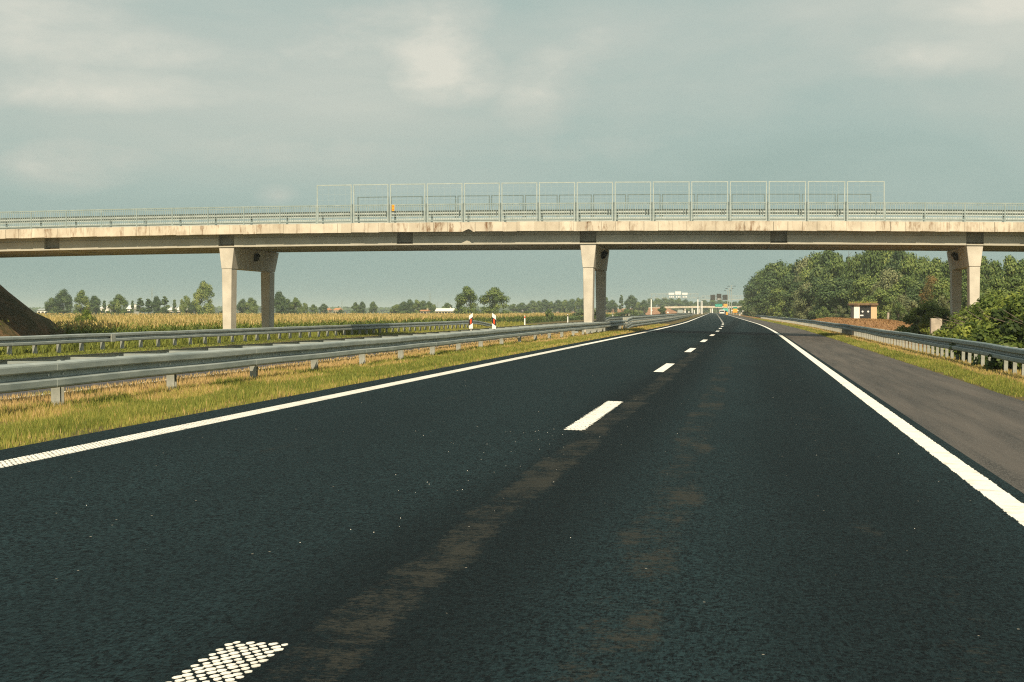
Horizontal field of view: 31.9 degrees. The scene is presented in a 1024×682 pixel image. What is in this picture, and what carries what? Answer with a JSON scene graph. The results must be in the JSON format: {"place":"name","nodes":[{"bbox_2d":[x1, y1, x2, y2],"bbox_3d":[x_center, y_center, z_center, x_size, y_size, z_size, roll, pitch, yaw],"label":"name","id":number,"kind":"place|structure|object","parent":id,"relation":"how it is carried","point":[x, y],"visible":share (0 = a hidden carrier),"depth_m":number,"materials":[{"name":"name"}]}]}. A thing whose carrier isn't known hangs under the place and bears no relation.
{"place":"outdoors","nodes":[
{"label":"outdoors","id":0,"kind":"place"},
{"bbox_2d":[0,313,699,399],"bbox_3d":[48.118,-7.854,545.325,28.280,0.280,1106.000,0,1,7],"label":"opposite road","id":1,"kind":"structure","parent":0,"point":[115,382],"depth_m":30.89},
{"bbox_2d":[0,313,1023,681],"bbox_3d":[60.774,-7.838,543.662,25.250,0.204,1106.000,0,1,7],"label":"motorway road","id":2,"kind":"structure","parent":0,"point":[734,499],"depth_m":10.07,"materials":[{"name":"asphalt"}]},
{"bbox_2d":[0,313,1023,681],"bbox_3d":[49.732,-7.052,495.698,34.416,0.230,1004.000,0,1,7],"label":"road markings","id":3,"kind":"object","parent":2,"relation":"on","point":[1008,503],"visible":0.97,"depth_m":16.65,"materials":[{"name":"white paint"}]},
{"bbox_2d":[0,312,1023,448],"bbox_3d":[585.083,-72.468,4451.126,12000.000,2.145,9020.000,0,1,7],"label":"ground","id":4,"kind":"structure","parent":0,"point":[675,322],"depth_m":56.70,"materials":[{"name":"plant"}]},
{"bbox_2d":[0,285,65,336],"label":"embankment","id":5,"kind":"structure","parent":4,"relation":"on","point":[24,319],"depth_m":107.25,"materials":[{"name":"soil"}]},
{"bbox_2d":[43,297,61,314],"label":"broadleaf tree","id":6,"kind":"object","parent":4,"relation":"on","point":[48,305],"visible":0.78,"depth_m":666.62,"materials":[{"name":"green plant"}]},
{"bbox_2d":[52,288,72,314],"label":"broadleaf tree","id":7,"kind":"object","parent":4,"relation":"on","point":[61,298],"visible":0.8,"depth_m":666.27,"materials":[{"name":"green plant"}]},
{"bbox_2d":[73,289,91,313],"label":"broadleaf tree","id":8,"kind":"object","parent":4,"relation":"on","point":[80,298],"visible":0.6,"depth_m":581.87,"materials":[{"name":"green plant"}]},
{"bbox_2d":[80,307,94,321],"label":"bramble bush","id":9,"kind":"object","parent":4,"relation":"on","point":[85,315],"visible":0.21,"depth_m":128.85,"materials":[{"name":"green plant"}]},
{"bbox_2d":[88,295,101,314],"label":"broadleaf tree","id":10,"kind":"object","parent":4,"relation":"on","point":[94,302],"visible":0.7,"depth_m":643.86,"materials":[{"name":"green plant"}]},
{"bbox_2d":[108,294,128,314],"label":"broadleaf tree","id":11,"kind":"object","parent":4,"relation":"on","point":[119,301],"visible":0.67,"depth_m":580.46,"materials":[{"name":"green plant"}]},
{"bbox_2d":[150,295,160,312],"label":"broadleaf tree","id":12,"kind":"object","parent":4,"relation":"on","point":[155,303],"visible":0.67,"depth_m":661.43,"materials":[{"name":"green plant"}]},
{"bbox_2d":[179,295,190,314],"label":"broadleaf tree","id":13,"kind":"object","parent":4,"relation":"on","point":[184,304],"visible":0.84,"depth_m":660.03,"materials":[{"name":"green plant"}]},
{"bbox_2d":[192,280,214,314],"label":"broadleaf tree","id":14,"kind":"object","parent":4,"relation":"on","point":[204,290],"visible":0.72,"depth_m":576.42,"materials":[{"name":"green plant"}]},
{"bbox_2d":[236,298,247,312],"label":"broadleaf tree","id":15,"kind":"object","parent":4,"relation":"on","point":[241,307],"visible":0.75,"depth_m":719.45,"materials":[{"name":"green plant"}]},
{"bbox_2d":[0,320,491,354],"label":"crash barrier","id":16,"kind":"object","parent":4,"relation":"on","point":[8,342],"visible":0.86,"depth_m":72.67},
{"bbox_2d":[245,297,258,313],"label":"broadleaf tree","id":17,"kind":"object","parent":4,"relation":"on","point":[253,307],"visible":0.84,"depth_m":718.40,"materials":[{"name":"green plant"}]},
{"bbox_2d":[0,321,535,359],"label":"roadside weeds","id":18,"kind":"object","parent":4,"relation":"on","point":[66,349],"visible":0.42,"depth_m":72.31,"materials":[{"name":"green plant"}]},
{"bbox_2d":[274,290,286,314],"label":"broadleaf tree","id":19,"kind":"object","parent":4,"relation":"on","point":[279,300],"visible":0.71,"depth_m":634.66,"materials":[{"name":"green plant"}]},
{"bbox_2d":[288,297,302,314],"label":"broadleaf tree","id":20,"kind":"object","parent":4,"relation":"on","point":[295,303],"visible":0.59,"depth_m":655.04,"materials":[{"name":"green plant"}]},
{"bbox_2d":[0,325,622,408],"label":"dry grass","id":21,"kind":"structure","parent":4,"relation":"on","point":[105,389],"depth_m":29.91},
{"bbox_2d":[0,320,626,405],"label":"median crash barrier","id":22,"kind":"object","parent":4,"relation":"on","point":[56,374],"visible":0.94,"depth_m":27.91,"materials":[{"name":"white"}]},
{"bbox_2d":[37,312,623,338],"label":"cornfield","id":23,"kind":"structure","parent":4,"relation":"on","point":[126,322],"depth_m":185.07,"materials":[{"name":"yellow plant"}]},
{"bbox_2d":[0,323,668,449],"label":"verge grass","id":24,"kind":"structure","parent":4,"relation":"on","point":[69,416],"depth_m":24.07,"materials":[{"name":"plant"}]},
{"bbox_2d":[29,306,739,312],"bbox_3d":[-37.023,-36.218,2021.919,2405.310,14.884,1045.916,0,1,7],"label":"distant wood","id":25,"kind":"object","parent":4,"relation":"on","point":[218,309],"visible":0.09,"depth_m":2337.94,"materials":[{"name":"green plant"}]},
{"bbox_2d":[435,307,454,313],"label":"barn","id":26,"kind":"structure","parent":4,"relation":"on","point":[444,310],"depth_m":750.82,"materials":[{"name":"white paint"}]},
{"bbox_2d":[453,286,480,313],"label":"broadleaf tree","id":27,"kind":"object","parent":4,"relation":"on","point":[467,295],"visible":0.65,"depth_m":474.13,"materials":[{"name":"green plant"}]},
{"bbox_2d":[478,287,510,313],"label":"broadleaf tree","id":28,"kind":"object","parent":4,"relation":"on","point":[495,296],"visible":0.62,"depth_m":483.58,"materials":[{"name":"green plant"}]},
{"bbox_2d":[0,181,1023,331],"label":"road overpass","id":29,"kind":"object","parent":4,"relation":"on","point":[964,241],"visible":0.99,"depth_m":96.04,"materials":[{"name":"concrete"}]},
{"bbox_2d":[515,303,528,312],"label":"broadleaf tree","id":30,"kind":"object","parent":4,"relation":"on","point":[521,308],"visible":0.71,"depth_m":986.01,"materials":[{"name":"green plant"}]},
{"bbox_2d":[538,299,550,312],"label":"broadleaf tree","id":31,"kind":"object","parent":4,"relation":"on","point":[545,302],"visible":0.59,"depth_m":984.30,"materials":[{"name":"green plant"}]},
{"bbox_2d":[542,308,555,321],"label":"hedge bush","id":32,"kind":"object","parent":4,"relation":"on","point":[551,316],"visible":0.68,"depth_m":331.75,"materials":[{"name":"green plant"}]},
{"bbox_2d":[552,300,564,312],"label":"broadleaf tree","id":33,"kind":"object","parent":4,"relation":"on","point":[557,305],"visible":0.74,"depth_m":983.32,"materials":[{"name":"green plant"}]},
{"bbox_2d":[567,299,576,312],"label":"broadleaf tree","id":34,"kind":"object","parent":4,"relation":"on","point":[571,304],"visible":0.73,"depth_m":982.36,"materials":[{"name":"green plant"}]},
{"bbox_2d":[566,309,608,320],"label":"hedge bush","id":35,"kind":"object","parent":4,"relation":"on","point":[579,314],"visible":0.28,"depth_m":420.12,"materials":[{"name":"green plant"}]},
{"bbox_2d":[606,300,618,312],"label":"broadleaf tree","id":36,"kind":"object","parent":4,"relation":"on","point":[612,305],"visible":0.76,"depth_m":960.04,"materials":[{"name":"green plant"}]},
{"bbox_2d":[609,309,639,316],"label":"hedge bush","id":37,"kind":"object","parent":4,"relation":"on","point":[626,311],"visible":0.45,"depth_m":519.08,"materials":[{"name":"green plant"}]},
{"bbox_2d":[624,294,637,315],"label":"broadleaf tree","id":38,"kind":"object","parent":4,"relation":"on","point":[630,301],"visible":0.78,"depth_m":958.30,"materials":[{"name":"green plant"}]},
{"bbox_2d":[638,300,648,314],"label":"broadleaf tree","id":39,"kind":"object","parent":4,"relation":"on","point":[643,303],"visible":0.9,"depth_m":958.11,"materials":[{"name":"green plant"}]},
{"bbox_2d":[606,313,692,328],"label":"tall median barrier","id":40,"kind":"object","parent":4,"relation":"on","point":[637,320],"visible":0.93,"depth_m":141.44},
{"bbox_2d":[651,291,697,314],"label":"sign gantry","id":41,"kind":"object","parent":4,"relation":"on","point":[678,293],"visible":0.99,"depth_m":656.65,"materials":[{"name":"white"}]},
{"bbox_2d":[665,306,741,313],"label":"distant flyover","id":42,"kind":"object","parent":4,"relation":"on","point":[685,307],"visible":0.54,"depth_m":1293.72,"materials":[{"name":"concrete"}]},
{"bbox_2d":[701,294,743,313],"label":"sign gantry","id":43,"kind":"object","parent":4,"relation":"on","point":[719,297],"visible":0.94,"depth_m":699.26,"materials":[{"name":"white"}]},
{"bbox_2d":[741,286,751,315],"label":"broadleaf tree","id":44,"kind":"object","parent":4,"relation":"on","point":[747,312],"visible":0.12,"depth_m":553.08,"materials":[{"name":"green plant"}]},
{"bbox_2d":[743,268,763,311],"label":"broadleaf tree","id":45,"kind":"object","parent":4,"relation":"on","point":[752,291],"visible":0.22,"depth_m":514.34,"materials":[{"name":"green plant"}]},
{"bbox_2d":[749,288,774,317],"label":"broadleaf tree","id":46,"kind":"object","parent":4,"relation":"on","point":[762,301],"visible":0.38,"depth_m":424.10,"materials":[{"name":"green plant"}]},
{"bbox_2d":[752,263,772,313],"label":"broadleaf tree","id":47,"kind":"object","parent":4,"relation":"on","point":[760,278],"visible":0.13,"depth_m":463.98,"materials":[{"name":"green plant"}]},
{"bbox_2d":[759,259,787,312],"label":"broadleaf tree","id":48,"kind":"object","parent":4,"relation":"on","point":[770,280],"visible":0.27,"depth_m":433.51,"materials":[{"name":"green plant"}]},
{"bbox_2d":[766,285,790,316],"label":"broadleaf tree","id":49,"kind":"object","parent":4,"relation":"on","point":[776,310],"visible":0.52,"depth_m":394.29,"materials":[{"name":"green plant"}]},
{"bbox_2d":[775,263,791,304],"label":"broadleaf tree","id":50,"kind":"object","parent":4,"relation":"on","point":[787,269],"visible":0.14,"depth_m":414.15,"materials":[{"name":"green plant"}]},
{"bbox_2d":[776,281,805,317],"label":"broadleaf tree","id":51,"kind":"object","parent":4,"relation":"on","point":[787,297],"visible":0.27,"depth_m":364.13,"materials":[{"name":"green plant"}]},
{"bbox_2d":[781,257,801,311],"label":"broadleaf tree","id":52,"kind":"object","parent":4,"relation":"on","point":[789,279],"visible":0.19,"depth_m":393.10,"materials":[{"name":"green plant"}]},
{"bbox_2d":[791,255,808,301],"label":"willow tree","id":53,"kind":"object","parent":4,"relation":"on","point":[802,264],"visible":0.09,"depth_m":383.63,"materials":[{"name":"green plant"}]},
{"bbox_2d":[790,281,817,319],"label":"willow tree","id":54,"kind":"object","parent":4,"relation":"on","point":[798,306],"visible":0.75,"depth_m":324.80,"materials":[{"name":"green plant"}]},
{"bbox_2d":[799,252,821,285],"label":"broadleaf tree","id":55,"kind":"object","parent":4,"relation":"on","point":[811,261],"visible":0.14,"depth_m":374.05,"materials":[{"name":"green plant"}]},
{"bbox_2d":[798,276,832,319],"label":"broadleaf tree","id":56,"kind":"object","parent":4,"relation":"on","point":[817,282],"visible":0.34,"depth_m":324.03,"materials":[{"name":"green plant"}]},
{"bbox_2d":[815,306,829,318],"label":"shrub","id":57,"kind":"object","parent":4,"relation":"on","point":[825,313],"visible":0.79,"depth_m":295.31,"materials":[{"name":"green plant"}]},
{"bbox_2d":[807,250,844,283],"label":"broadleaf tree","id":58,"kind":"object","parent":4,"relation":"on","point":[826,256],"visible":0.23,"depth_m":363.36,"materials":[{"name":"green plant"}]},
{"bbox_2d":[811,276,853,317],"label":"broadleaf tree","id":59,"kind":"object","parent":4,"relation":"on","point":[827,287],"visible":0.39,"depth_m":314.29,"materials":[{"name":"green plant"}]},
{"bbox_2d":[819,252,846,313],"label":"broadleaf tree","id":60,"kind":"object","parent":4,"relation":"on","point":[834,269],"visible":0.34,"depth_m":353.31,"materials":[{"name":"green plant"}]},
{"bbox_2d":[830,305,849,317],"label":"shrub","id":61,"kind":"object","parent":4,"relation":"on","point":[841,309],"visible":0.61,"depth_m":275.52,"materials":[{"name":"green plant"}]},
{"bbox_2d":[827,278,864,317],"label":"broadleaf tree","id":62,"kind":"object","parent":4,"relation":"on","point":[842,297],"visible":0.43,"depth_m":304.43,"materials":[{"name":"green plant"}]},
{"bbox_2d":[838,252,863,302],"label":"broadleaf tree","id":63,"kind":"object","parent":4,"relation":"on","point":[853,265],"visible":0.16,"depth_m":333.29,"materials":[{"name":"green plant"}]},
{"bbox_2d":[847,274,875,316],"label":"broadleaf tree","id":64,"kind":"object","parent":4,"relation":"on","point":[863,285],"visible":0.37,"depth_m":294.15,"materials":[{"name":"green plant"}]},
{"bbox_2d":[851,250,872,279],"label":"broadleaf tree","id":65,"kind":"object","parent":4,"relation":"on","point":[859,268],"visible":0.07,"depth_m":333.04,"materials":[{"name":"green plant"}]},
{"bbox_2d":[848,301,877,318],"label":"electrical hut","id":66,"kind":"object","parent":4,"relation":"on","point":[861,310],"visible":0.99,"depth_m":216.34,"materials":[{"name":"white paint"}]},
{"bbox_2d":[810,317,926,347],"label":"mound grass","id":67,"kind":"structure","parent":4,"relation":"on","point":[868,320],"depth_m":173.78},
{"bbox_2d":[860,250,886,282],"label":"broadleaf tree","id":68,"kind":"object","parent":4,"relation":"on","point":[871,262],"visible":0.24,"depth_m":322.94,"materials":[{"name":"green plant"}]},
{"bbox_2d":[863,287,894,319],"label":"broadleaf tree","id":69,"kind":"object","parent":4,"relation":"on","point":[881,295],"visible":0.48,"depth_m":244.53,"materials":[{"name":"green plant"}]},
{"bbox_2d":[869,251,895,292],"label":"broadleaf tree","id":70,"kind":"object","parent":4,"relation":"on","point":[885,258],"visible":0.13,"depth_m":321.50,"materials":[{"name":"green plant"}]},
{"bbox_2d":[868,268,904,305],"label":"willow tree","id":71,"kind":"object","parent":4,"relation":"on","point":[888,276],"visible":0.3,"depth_m":283.75,"materials":[{"name":"green plant"}]},
{"bbox_2d":[756,315,1023,375],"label":"roadside crash barrier","id":72,"kind":"object","parent":4,"relation":"on","point":[1013,355],"visible":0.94,"depth_m":55.95,"materials":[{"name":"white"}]},
{"bbox_2d":[883,251,908,287],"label":"broadleaf tree","id":73,"kind":"object","parent":4,"relation":"on","point":[898,256],"visible":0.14,"depth_m":312.77,"materials":[{"name":"green plant"}]},
{"bbox_2d":[890,301,907,320],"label":"shrub","id":74,"kind":"object","parent":4,"relation":"on","point":[897,305],"visible":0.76,"depth_m":210.76,"materials":[{"name":"green plant"}]},
{"bbox_2d":[885,294,912,318],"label":"shrub","id":75,"kind":"object","parent":4,"relation":"on","point":[904,300],"visible":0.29,"depth_m":230.04,"materials":[{"name":"green plant"}]},
{"bbox_2d":[886,275,919,317],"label":"broadleaf tree","id":76,"kind":"object","parent":4,"relation":"on","point":[896,290],"visible":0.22,"depth_m":264.05,"materials":[{"name":"green plant"}]},
{"bbox_2d":[893,252,919,293],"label":"broadleaf tree","id":77,"kind":"object","parent":4,"relation":"on","point":[909,262],"visible":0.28,"depth_m":292.85,"materials":[{"name":"green plant"}]},
{"bbox_2d":[904,255,930,288],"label":"broadleaf tree","id":78,"kind":"object","parent":4,"relation":"on","point":[923,260],"visible":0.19,"depth_m":292.09,"materials":[{"name":"green plant"}]},
{"bbox_2d":[904,280,932,321],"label":"broadleaf tree","id":79,"kind":"object","parent":4,"relation":"on","point":[912,291],"visible":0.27,"depth_m":243.98,"materials":[{"name":"green plant"}]},
{"bbox_2d":[893,299,949,334],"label":"bramble bush","id":80,"kind":"object","parent":4,"relation":"on","point":[920,310],"visible":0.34,"depth_m":105.26,"materials":[{"name":"green plant"}]},
{"bbox_2d":[902,312,945,341],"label":"bramble bush","id":81,"kind":"object","parent":4,"relation":"on","point":[924,327],"visible":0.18,"depth_m":97.48,"materials":[{"name":"green plant"}]},
{"bbox_2d":[918,257,943,282],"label":"broadleaf tree","id":82,"kind":"object","parent":4,"relation":"on","point":[932,266],"visible":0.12,"depth_m":282.76,"materials":[{"name":"green plant"}]},
{"bbox_2d":[918,274,945,303],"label":"autumn tree","id":83,"kind":"object","parent":4,"relation":"on","point":[929,285],"visible":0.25,"depth_m":224.51,"materials":[{"name":"brown plant"}]},
{"bbox_2d":[930,318,941,334],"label":"concrete block","id":84,"kind":"structure","parent":4,"relation":"on","point":[935,323],"depth_m":82.19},
{"bbox_2d":[929,260,949,287],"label":"broadleaf tree","id":85,"kind":"object","parent":4,"relation":"on","point":[945,269],"visible":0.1,"depth_m":272.94,"materials":[{"name":"green plant"}]},
{"bbox_2d":[936,294,949,310],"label":"shrub","id":86,"kind":"object","parent":4,"relation":"on","point":[942,301],"visible":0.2,"depth_m":156.30,"materials":[{"name":"green plant"}]},
{"bbox_2d":[931,277,962,308],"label":"broadleaf tree","id":87,"kind":"object","parent":4,"relation":"on","point":[942,287],"visible":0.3,"depth_m":214.41,"materials":[{"name":"green plant"}]},
{"bbox_2d":[930,305,973,348],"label":"bramble bush","id":88,"kind":"object","parent":4,"relation":"on","point":[947,333],"visible":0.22,"depth_m":66.14,"materials":[{"name":"green plant"}]},
{"bbox_2d":[930,301,980,335],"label":"bramble bush","id":89,"kind":"object","parent":4,"relation":"on","point":[951,316],"depth_m":71.15,"materials":[{"name":"green plant"}]},
{"bbox_2d":[930,295,999,353],"bbox_3d":[15.307,-0.344,57.366,3.758,2.280,3.931,0,1,19],"label":"bramble bush","id":90,"kind":"object","parent":4,"relation":"on","point":[983,305],"visible":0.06,"depth_m":57.05,"materials":[{"name":"green plant"}]},
{"bbox_2d":[961,281,984,306],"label":"broadleaf tree","id":91,"kind":"object","parent":4,"relation":"on","point":[964,295],"visible":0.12,"depth_m":195.03,"materials":[{"name":"green plant"}]},
{"bbox_2d":[962,256,989,289],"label":"broadleaf tree","id":92,"kind":"object","parent":4,"relation":"on","point":[984,260],"visible":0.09,"depth_m":252.46,"materials":[{"name":"green plant"}]},
{"bbox_2d":[943,292,1022,356],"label":"bramble bush","id":93,"kind":"object","parent":4,"relation":"on","point":[966,329],"visible":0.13,"depth_m":52.38,"materials":[{"name":"green plant"}]},
{"bbox_2d":[961,290,1010,310],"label":"bramble bush","id":94,"kind":"object","parent":4,"relation":"on","point":[994,293],"visible":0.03,"depth_m":108.84,"materials":[{"name":"green plant"}]},
{"bbox_2d":[949,291,1023,360],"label":"bramble bush","id":95,"kind":"object","parent":4,"relation":"on","point":[988,333],"visible":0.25,"depth_m":48.34,"materials":[{"name":"green plant"}]},
{"bbox_2d":[980,259,1003,288],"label":"broadleaf tree","id":96,"kind":"object","parent":4,"relation":"on","point":[992,267],"visible":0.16,"depth_m":242.92,"materials":[{"name":"green plant"}]},
{"bbox_2d":[980,276,1006,297],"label":"broadleaf tree","id":97,"kind":"object","parent":4,"relation":"on","point":[994,283],"visible":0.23,"depth_m":184.64,"materials":[{"name":"green plant"}]},
{"bbox_2d":[971,309,1023,364],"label":"bramble bush","id":98,"kind":"object","parent":4,"relation":"on","point":[1015,328],"visible":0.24,"depth_m":44.60,"materials":[{"name":"green plant"}]},
{"bbox_2d":[982,321,1023,370],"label":"bramble bush","id":99,"kind":"object","parent":4,"relation":"on","point":[996,363],"visible":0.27,"depth_m":41.47,"materials":[{"name":"green plant"}]},
{"bbox_2d":[991,254,1023,282],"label":"broadleaf tree","id":100,"kind":"object","parent":4,"relation":"on","point":[1009,263],"visible":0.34,"depth_m":232.36,"materials":[{"name":"green plant"}]},
{"bbox_2d":[996,275,1023,297],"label":"broadleaf tree","id":101,"kind":"object","parent":4,"relation":"on","point":[1014,284],"visible":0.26,"depth_m":174.67,"materials":[{"name":"green plant"}]},
{"bbox_2d":[1004,259,1023,280],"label":"broadleaf tree","id":102,"kind":"object","parent":4,"relation":"on","point":[1020,266],"visible":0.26,"depth_m":232.06,"materials":[{"name":"green plant"}]},
{"bbox_2d":[0,0,1023,307],"label":"sky","id":103,"kind":"structure","parent":0,"point":[105,104],"materials":[{"name":"grey"}]},
{"bbox_2d":[557,308,676,314],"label":"ramp terrain","id":104,"kind":"structure","parent":0,"point":[655,311],"depth_m":1293.90,"materials":[{"name":"plant"}]},
{"bbox_2d":[725,313,1023,492],"bbox_3d":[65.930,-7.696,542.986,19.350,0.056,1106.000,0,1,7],"label":"hard shoulder road","id":105,"kind":"structure","parent":0,"point":[983,427],"depth_m":27.18,"materials":[{"name":"asphalt"}]},
{"bbox_2d":[754,318,1023,396],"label":"roadside grass","id":106,"kind":"structure","parent":0,"point":[1008,385],"depth_m":45.95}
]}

